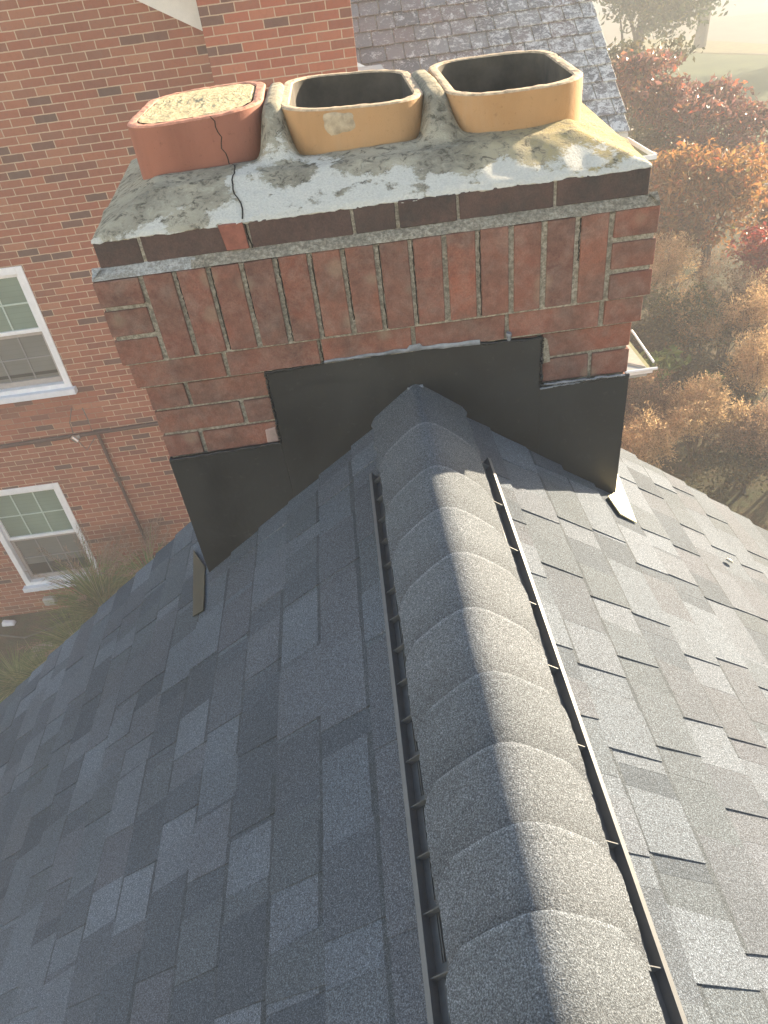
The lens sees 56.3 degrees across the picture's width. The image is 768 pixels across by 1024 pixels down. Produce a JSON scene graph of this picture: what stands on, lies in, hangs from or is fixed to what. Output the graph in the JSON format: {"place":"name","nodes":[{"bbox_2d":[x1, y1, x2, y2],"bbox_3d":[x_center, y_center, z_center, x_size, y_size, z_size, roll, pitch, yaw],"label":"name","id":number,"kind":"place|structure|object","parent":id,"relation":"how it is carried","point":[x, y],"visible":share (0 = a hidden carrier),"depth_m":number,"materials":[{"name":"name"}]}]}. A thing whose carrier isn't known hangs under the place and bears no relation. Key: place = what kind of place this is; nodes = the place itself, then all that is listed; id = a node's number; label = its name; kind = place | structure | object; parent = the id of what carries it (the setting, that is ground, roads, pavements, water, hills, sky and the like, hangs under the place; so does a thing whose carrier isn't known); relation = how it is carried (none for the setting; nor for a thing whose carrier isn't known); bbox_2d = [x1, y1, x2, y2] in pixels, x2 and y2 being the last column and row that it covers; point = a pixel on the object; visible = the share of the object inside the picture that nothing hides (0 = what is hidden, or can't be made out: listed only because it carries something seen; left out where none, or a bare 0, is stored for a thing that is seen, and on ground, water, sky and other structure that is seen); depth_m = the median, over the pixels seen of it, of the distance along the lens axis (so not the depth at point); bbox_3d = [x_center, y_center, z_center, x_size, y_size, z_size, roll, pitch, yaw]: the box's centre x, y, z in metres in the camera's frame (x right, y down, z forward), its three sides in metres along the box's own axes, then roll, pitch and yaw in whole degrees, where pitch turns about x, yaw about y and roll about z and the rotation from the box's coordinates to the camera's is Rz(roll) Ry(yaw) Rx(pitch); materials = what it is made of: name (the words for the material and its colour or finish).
{"place":"outdoors","nodes":[
{"label":"outdoors","id":0,"kind":"place"},
{"bbox_2d":[0,635,57,702],"bbox_3d":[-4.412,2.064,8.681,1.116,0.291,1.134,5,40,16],"label":"ornamental grass","id":1,"kind":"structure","parent":0,"point":[5,664],"depth_m":8.76,"materials":[{"name":"plant"}]},
{"bbox_2d":[15,595,94,677],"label":"ornamental grass","id":2,"kind":"object","parent":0,"point":[62,638],"depth_m":8.77,"materials":[{"name":"green plant"}]},
{"bbox_2d":[94,514,171,599],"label":"ornamental grass","id":3,"kind":"object","parent":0,"point":[149,553],"depth_m":8.84,"materials":[{"name":"green plant"}]},
{"bbox_2d":[0,384,767,1023],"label":"roof","id":4,"kind":"structure","parent":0,"point":[426,706],"depth_m":1.18,"materials":[{"name":"grey asphalt"}]},
{"bbox_2d":[91,50,660,616],"bbox_3d":[-0.005,-0.394,1.902,1.227,1.276,0.886,-8,38,0],"label":"brick chimney","id":5,"kind":"object","parent":4,"relation":"on","point":[299,284],"visible":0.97,"depth_m":1.49,"materials":[{"name":"red brick"}]},
{"bbox_2d":[0,15,767,674],"bbox_3d":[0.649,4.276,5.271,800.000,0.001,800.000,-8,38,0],"label":"ground","id":6,"kind":"structure","parent":0,"point":[752,505],"depth_m":10.42,"materials":[{"name":"plant"}]},
{"bbox_2d":[2,620,16,626],"bbox_3d":[-5.065,1.491,9.681,0.181,0.072,0.092,-8,38,0],"label":"white pipe end","id":7,"kind":"object","parent":6,"relation":"on","point":[8,623],"visible":1,"depth_m":9.66,"materials":[{"name":"paint"}]},
{"bbox_2d":[0,613,83,637],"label":"garden hose","id":8,"kind":"object","parent":6,"relation":"on","point":[33,633],"visible":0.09,"depth_m":9.46,"materials":[{"name":"green rubber"}]},
{"bbox_2d":[26,521,146,645],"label":"ornamental grass","id":9,"kind":"object","parent":6,"relation":"on","point":[96,592],"depth_m":8.85,"materials":[{"name":"plant"}]},
{"bbox_2d":[0,0,656,616],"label":"brick house","id":10,"kind":"structure","parent":6,"relation":"on","point":[82,84],"depth_m":7.17,"materials":[{"name":"red brick"}]},
{"bbox_2d":[0,266,77,404],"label":"window","id":11,"kind":"structure","parent":10,"relation":"in","point":[32,367],"depth_m":7.60,"materials":[{"name":"white paint"}]},
{"bbox_2d":[0,482,100,592],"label":"window","id":12,"kind":"structure","parent":10,"relation":"in","point":[31,517],"depth_m":9.06,"materials":[{"name":"white paint"}]},
{"bbox_2d":[626,330,657,377],"bbox_3d":[1.804,-0.594,8.773,2.347,2.960,1.371,-8,38,0],"label":"porch","id":13,"kind":"object","parent":6,"relation":"on","point":[638,365],"visible":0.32,"depth_m":7.49,"materials":[{"name":"white paint"}]},
{"bbox_2d":[621,400,683,474],"bbox_3d":[3.668,-1.035,10.268,1.067,1.398,1.364,-8,38,0],"label":"plumed shrub","id":14,"kind":"object","parent":6,"relation":"on","point":[638,445],"visible":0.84,"depth_m":9.97,"materials":[{"name":"brown plant"}]},
{"bbox_2d":[623,358,685,456],"bbox_3d":[3.856,-1.594,10.770,1.406,1.604,1.244,-8,38,0],"label":"plumed shrub","id":15,"kind":"object","parent":6,"relation":"on","point":[639,400],"visible":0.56,"depth_m":10.52,"materials":[{"name":"brown plant"}]},
{"bbox_2d":[606,30,704,141],"bbox_3d":[6.479,-9.865,18.544,2.630,4.281,2.487,-8,38,0],"label":"olive tree","id":16,"kind":"object","parent":6,"relation":"on","point":[614,50],"visible":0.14,"depth_m":17.27,"materials":[{"name":"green plant"}]},
{"bbox_2d":[630,315,683,397],"bbox_3d":[4.220,-2.494,12.031,1.950,1.347,1.683,-8,38,0],"label":"dark shrub","id":17,"kind":"object","parent":6,"relation":"on","point":[651,346],"visible":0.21,"depth_m":11.48,"materials":[{"name":"green plant"}]},
{"bbox_2d":[630,345,691,390],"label":"hosta plant","id":18,"kind":"object","parent":6,"relation":"on","point":[665,359],"visible":0.53,"depth_m":10.79,"materials":[{"name":"green plant"}]},
{"bbox_2d":[628,115,700,219],"bbox_3d":[5.925,-7.059,16.011,2.487,3.148,3.111,-8,38,0],"label":"olive tree","id":19,"kind":"object","parent":6,"relation":"on","point":[654,139],"visible":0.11,"depth_m":15.34,"materials":[{"name":"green plant"}]},
{"bbox_2d":[646,229,708,349],"bbox_3d":[4.929,-3.907,12.829,1.588,2.400,1.315,-8,38,0],"label":"plumed shrub","id":20,"kind":"object","parent":6,"relation":"on","point":[662,268],"visible":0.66,"depth_m":12.31,"materials":[{"name":"brown plant"}]},
{"bbox_2d":[642,178,725,307],"bbox_3d":[5.269,-5.008,13.880,2.336,2.739,1.768,10,42,21],"label":"orange tree","id":21,"kind":"object","parent":6,"relation":"on","point":[708,234],"visible":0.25,"depth_m":13.26,"materials":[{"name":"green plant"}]},
{"bbox_2d":[629,275,740,356],"bbox_3d":[4.803,-2.939,12.064,2.098,1.881,1.570,-8,38,0],"label":"green bush","id":22,"kind":"object","parent":6,"relation":"on","point":[668,329],"visible":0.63,"depth_m":11.62,"materials":[{"name":"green plant"}]},
{"bbox_2d":[611,46,767,213],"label":"dogwood tree","id":23,"kind":"object","parent":6,"relation":"on","point":[668,99],"visible":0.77,"depth_m":14.74,"materials":[{"name":"red plant"}]},
{"bbox_2d":[644,284,735,381],"bbox_3d":[5.082,-2.875,11.979,1.258,1.823,1.370,-31,44,-27],"label":"plumed shrub","id":24,"kind":"object","parent":6,"relation":"on","point":[707,329],"visible":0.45,"depth_m":11.57,"materials":[{"name":"brown plant"}]},
{"bbox_2d":[642,346,764,421],"bbox_3d":[4.935,-1.966,11.313,2.070,1.271,1.773,-8,38,0],"label":"dark shrub","id":25,"kind":"object","parent":6,"relation":"on","point":[695,365],"visible":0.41,"depth_m":11.06,"materials":[{"name":"brown plant"}]},
{"bbox_2d":[655,370,760,469],"bbox_3d":[4.582,-1.349,10.368,1.486,1.564,1.438,-8,38,0],"label":"plumed shrub","id":26,"kind":"object","parent":6,"relation":"on","point":[694,406],"visible":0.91,"depth_m":10.06,"materials":[{"name":"brown plant"}]},
{"bbox_2d":[648,99,767,266],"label":"dogwood tree","id":27,"kind":"object","parent":6,"relation":"on","point":[716,116],"visible":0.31,"depth_m":14.56,"materials":[{"name":"red plant"}]},
{"bbox_2d":[649,136,767,293],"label":"orange tree","id":28,"kind":"object","parent":6,"relation":"on","point":[724,177],"visible":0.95,"depth_m":12.71,"materials":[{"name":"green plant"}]},
{"bbox_2d":[693,370,726,418],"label":"hosta plant","id":29,"kind":"object","parent":6,"relation":"on","point":[719,373],"visible":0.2,"depth_m":10.65,"materials":[{"name":"green plant"}]},
{"bbox_2d":[672,434,767,510],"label":"dark shrub","id":30,"kind":"object","parent":6,"relation":"on","point":[707,461],"visible":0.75,"depth_m":9.87,"materials":[{"name":"brown plant"}]},
{"bbox_2d":[685,248,767,373],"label":"plumed shrub","id":31,"kind":"object","parent":6,"relation":"on","point":[722,352],"visible":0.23,"depth_m":11.90,"materials":[{"name":"brown plant"}]},
{"bbox_2d":[693,396,767,480],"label":"plumed shrub","id":32,"kind":"object","parent":6,"relation":"on","point":[756,431],"visible":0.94,"depth_m":9.89,"materials":[{"name":"beige plant"}]},
{"bbox_2d":[709,276,767,345],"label":"dark shrub","id":33,"kind":"object","parent":6,"relation":"on","point":[729,325],"visible":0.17,"depth_m":11.62,"materials":[{"name":"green plant"}]},
{"bbox_2d":[712,196,767,273],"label":"orange tree","id":34,"kind":"object","parent":6,"relation":"on","point":[764,213],"visible":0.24,"depth_m":13.37,"materials":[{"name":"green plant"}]},
{"bbox_2d":[714,265,767,391],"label":"plumed shrub","id":35,"kind":"object","parent":6,"relation":"on","point":[754,305],"visible":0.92,"depth_m":11.18,"materials":[{"name":"brown plant"}]},
{"bbox_2d":[718,317,767,419],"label":"plumed shrub","id":36,"kind":"object","parent":6,"relation":"on","point":[756,367],"visible":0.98,"depth_m":10.62,"materials":[{"name":"brown plant"}]},
{"bbox_2d":[718,221,767,345],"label":"red shrub","id":37,"kind":"object","parent":6,"relation":"on","point":[756,243],"visible":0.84,"depth_m":11.74,"materials":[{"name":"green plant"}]},
{"bbox_2d":[593,0,767,15],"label":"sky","id":38,"kind":"structure","parent":0,"point":[744,7],"depth_m":52.07,"materials":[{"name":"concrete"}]},
{"bbox_2d":[597,12,767,53],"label":"driveway","id":39,"kind":"structure","parent":0,"point":[750,28],"depth_m":45.34,"materials":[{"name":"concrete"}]},
{"bbox_2d":[610,50,767,145],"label":"lawn","id":40,"kind":"structure","parent":0,"point":[752,70],"depth_m":34.30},
{"bbox_2d":[592,0,735,50],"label":"green tree","id":41,"kind":"object","parent":40,"relation":"on","point":[679,11],"visible":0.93,"depth_m":25.19,"materials":[{"name":"green plant"}]},
{"bbox_2d":[625,38,767,53],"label":"lawn","id":42,"kind":"structure","parent":0,"point":[724,47],"depth_m":39.29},
{"bbox_2d":[693,0,711,47],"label":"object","id":43,"kind":"object","parent":42,"relation":"on","point":[702,31],"visible":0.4,"depth_m":39.61,"materials":[{"name":"plant"}]}
]}

